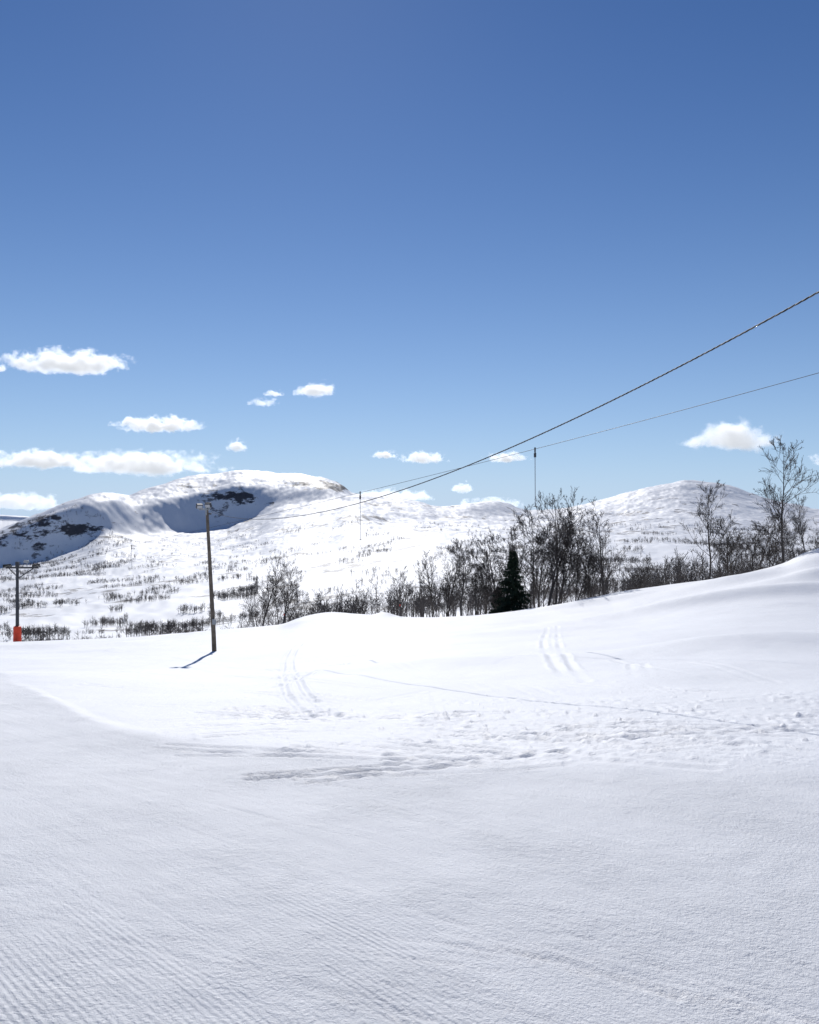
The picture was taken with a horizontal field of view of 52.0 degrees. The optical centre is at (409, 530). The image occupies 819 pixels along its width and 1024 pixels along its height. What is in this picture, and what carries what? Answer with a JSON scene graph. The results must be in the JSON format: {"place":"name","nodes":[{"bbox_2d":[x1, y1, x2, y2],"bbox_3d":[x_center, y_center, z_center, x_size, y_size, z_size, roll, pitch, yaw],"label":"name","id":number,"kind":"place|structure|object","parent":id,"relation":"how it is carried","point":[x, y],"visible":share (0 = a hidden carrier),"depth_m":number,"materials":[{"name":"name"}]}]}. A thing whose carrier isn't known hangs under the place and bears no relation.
{"place":"outdoors","nodes":[
{"label":"outdoors","id":0,"kind":"place"},
{"bbox_2d":[3,560,40,641],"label":"ski lift tower","id":1,"kind":"structure","parent":0,"point":[17,636],"depth_m":77.88,"materials":[{"name":"grey metal"}]},
{"bbox_2d":[40,373,817,567],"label":"ski lift haul rope","id":2,"kind":"object","parent":1,"relation":"attached to","point":[505,456],"visible":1,"depth_m":27.17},
{"bbox_2d":[359,491,361,539],"bbox_3d":[-2.073,-0.641,35.456,0.166,2.051,0.170,0,0,-29],"label":"platter lift hanger","id":3,"kind":"object","parent":2,"relation":"hanging from","point":[360,517],"visible":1,"depth_m":35.45,"materials":[{"name":"metal"}]},
{"bbox_2d":[534,447,536,506],"bbox_3d":[4.103,-1.758,27.395,0.166,1.932,0.170,0,0,-29],"label":"platter lift hanger","id":4,"kind":"object","parent":2,"relation":"hanging from","point":[535,477],"visible":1,"depth_m":27.39,"materials":[{"name":"metal"}]},
{"bbox_2d":[0,470,818,1023],"bbox_3d":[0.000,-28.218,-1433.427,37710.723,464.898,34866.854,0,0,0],"label":"snow ground","id":5,"kind":"structure","parent":0,"point":[598,810],"depth_m":6.63,"materials":[{"name":"white snow"}]},
{"bbox_2d":[196,503,216,651],"bbox_3d":[-10.864,2.670,44.861,1.078,8.364,0.527,0,0,0],"label":"light pole","id":6,"kind":"object","parent":5,"relation":"on","point":[208,506],"visible":0.98,"depth_m":44.91,"materials":[{"name":"brown wood"}]},
{"bbox_2d":[242,557,292,625],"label":"birch tree","id":7,"kind":"object","parent":5,"relation":"on","point":[267,609],"visible":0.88,"depth_m":77.57,"materials":[{"name":"brown plant"}]},
{"bbox_2d":[275,560,302,623],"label":"birch tree","id":8,"kind":"object","parent":5,"relation":"on","point":[288,586],"visible":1,"depth_m":73.77,"materials":[{"name":"brown plant"}]},
{"bbox_2d":[390,565,418,615],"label":"birch tree","id":9,"kind":"object","parent":5,"relation":"on","point":[399,587],"visible":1,"depth_m":68.94,"materials":[{"name":"brown plant"}]},
{"bbox_2d":[0,507,818,640],"bbox_3d":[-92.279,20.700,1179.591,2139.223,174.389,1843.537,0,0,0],"label":"hillside scrub forest","id":10,"kind":"object","parent":5,"relation":"on","point":[140,627],"visible":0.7,"depth_m":737.16,"materials":[{"name":"brown plant"}]},
{"bbox_2d":[3,543,818,641],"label":"birch forest","id":11,"kind":"object","parent":5,"relation":"on","point":[420,607],"visible":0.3,"depth_m":142.20,"materials":[{"name":"brown plant"}]},
{"bbox_2d":[412,550,449,616],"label":"birch tree","id":12,"kind":"object","parent":5,"relation":"on","point":[432,602],"visible":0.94,"depth_m":73.52,"materials":[{"name":"brown plant"}]},
{"bbox_2d":[436,541,476,616],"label":"birch tree","id":13,"kind":"object","parent":5,"relation":"on","point":[446,590],"visible":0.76,"depth_m":71.46,"materials":[{"name":"brown plant"}]},
{"bbox_2d":[438,538,488,615],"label":"birch tree","id":14,"kind":"object","parent":5,"relation":"on","point":[463,566],"visible":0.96,"depth_m":68.08,"materials":[{"name":"brown plant"}]},
{"bbox_2d":[450,545,496,614],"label":"birch tree","id":15,"kind":"object","parent":5,"relation":"on","point":[478,574],"visible":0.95,"depth_m":68.27,"materials":[{"name":"brown plant"}]},
{"bbox_2d":[455,538,505,613],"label":"birch tree","id":16,"kind":"object","parent":5,"relation":"on","point":[484,581],"visible":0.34,"depth_m":73.99,"materials":[{"name":"brown plant"}]},
{"bbox_2d":[467,529,514,609],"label":"birch tree","id":17,"kind":"object","parent":5,"relation":"on","point":[493,560],"visible":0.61,"depth_m":69.58,"materials":[{"name":"brown plant"}]},
{"bbox_2d":[488,588,501,613],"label":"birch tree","id":18,"kind":"object","parent":5,"relation":"on","point":[499,604],"visible":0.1,"depth_m":71.26,"materials":[{"name":"brown plant"}]},
{"bbox_2d":[488,551,531,613],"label":"spruce tree","id":19,"kind":"object","parent":5,"relation":"on","point":[512,576],"visible":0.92,"depth_m":66.44,"materials":[{"name":"green plant"}]},
{"bbox_2d":[487,512,551,606],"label":"birch tree","id":20,"kind":"object","parent":5,"relation":"on","point":[513,547],"visible":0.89,"depth_m":68.48,"materials":[{"name":"brown plant"}]},
{"bbox_2d":[491,499,559,607],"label":"birch tree","id":21,"kind":"object","parent":5,"relation":"on","point":[537,547],"visible":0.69,"depth_m":72.24,"materials":[{"name":"brown plant"}]},
{"bbox_2d":[239,517,818,627],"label":"birch grove","id":22,"kind":"object","parent":5,"relation":"on","point":[530,603],"visible":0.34,"depth_m":75.77,"materials":[{"name":"brown plant"}]},
{"bbox_2d":[521,489,583,604],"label":"birch tree","id":23,"kind":"object","parent":5,"relation":"on","point":[551,504],"visible":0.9,"depth_m":66.66,"materials":[{"name":"brown plant"}]},
{"bbox_2d":[524,486,597,605],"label":"birch tree","id":24,"kind":"object","parent":5,"relation":"on","point":[560,542],"visible":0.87,"depth_m":66.94,"materials":[{"name":"brown plant"}]},
{"bbox_2d":[539,516,594,603],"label":"birch tree","id":25,"kind":"object","parent":5,"relation":"on","point":[561,601],"visible":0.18,"depth_m":71.59,"materials":[{"name":"brown plant"}]},
{"bbox_2d":[560,522,598,600],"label":"birch tree","id":26,"kind":"object","parent":5,"relation":"on","point":[585,590],"visible":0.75,"depth_m":68.77,"materials":[{"name":"brown plant"}]},
{"bbox_2d":[567,531,610,598],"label":"birch tree","id":27,"kind":"object","parent":5,"relation":"on","point":[585,568],"visible":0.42,"depth_m":69.70,"materials":[{"name":"brown plant"}]},
{"bbox_2d":[572,498,631,594],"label":"birch tree","id":28,"kind":"object","parent":5,"relation":"on","point":[592,547],"visible":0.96,"depth_m":68.06,"materials":[{"name":"brown plant"}]},
{"bbox_2d":[627,555,655,588],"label":"birch tree","id":29,"kind":"object","parent":5,"relation":"on","point":[633,580],"visible":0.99,"depth_m":68.29,"materials":[{"name":"brown plant"}]},
{"bbox_2d":[680,480,733,579],"bbox_3d":[22.491,0.028,63.703,3.526,7.836,4.073,0,0,37],"label":"birch tree","id":30,"kind":"object","parent":5,"relation":"on","point":[709,514],"visible":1,"depth_m":63.34,"materials":[{"name":"brown plant"}]},
{"bbox_2d":[703,509,751,578],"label":"birch tree","id":31,"kind":"object","parent":5,"relation":"on","point":[729,568],"visible":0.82,"depth_m":69.83,"materials":[{"name":"brown plant"}]},
{"bbox_2d":[733,501,790,571],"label":"birch tree","id":32,"kind":"object","parent":5,"relation":"on","point":[758,540],"visible":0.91,"depth_m":65.54,"materials":[{"name":"brown plant"}]},
{"bbox_2d":[759,509,797,568],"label":"birch tree","id":33,"kind":"object","parent":5,"relation":"on","point":[769,557],"visible":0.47,"depth_m":68.45,"materials":[{"name":"brown plant"}]},
{"bbox_2d":[749,434,818,562],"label":"birch tree","id":34,"kind":"object","parent":5,"relation":"on","point":[767,494],"visible":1,"depth_m":64.30,"materials":[{"name":"brown plant"}]},
{"bbox_2d":[777,525,802,557],"bbox_3d":[28.160,0.714,62.084,1.766,2.717,1.368,0,0,1],"label":"birch tree","id":35,"kind":"object","parent":5,"relation":"on","point":[788,538],"visible":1,"depth_m":62.06,"materials":[{"name":"brown plant"}]},
{"bbox_2d":[787,495,811,552],"bbox_3d":[29.468,-0.480,63.424,1.758,4.728,2.272,0,0,10],"label":"birch tree","id":36,"kind":"object","parent":5,"relation":"on","point":[801,526],"visible":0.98,"depth_m":63.10,"materials":[{"name":"brown plant"}]},
{"bbox_2d":[0,0,818,516],"label":"sky","id":37,"kind":"structure","parent":0,"point":[359,245],"materials":[{"name":"blue"}]},
{"bbox_3d":[9.421,-1.739,-1.998,0.867,8.166,0.527,0,0,0],"label":"light pole","id":38,"kind":"object","parent":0,"visible":0},
{"bbox_2d":[212,291,818,519],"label":"twisted power cable","id":39,"kind":"object","parent":38,"relation":"attached to","point":[788,308],"visible":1,"depth_m":12.94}
]}

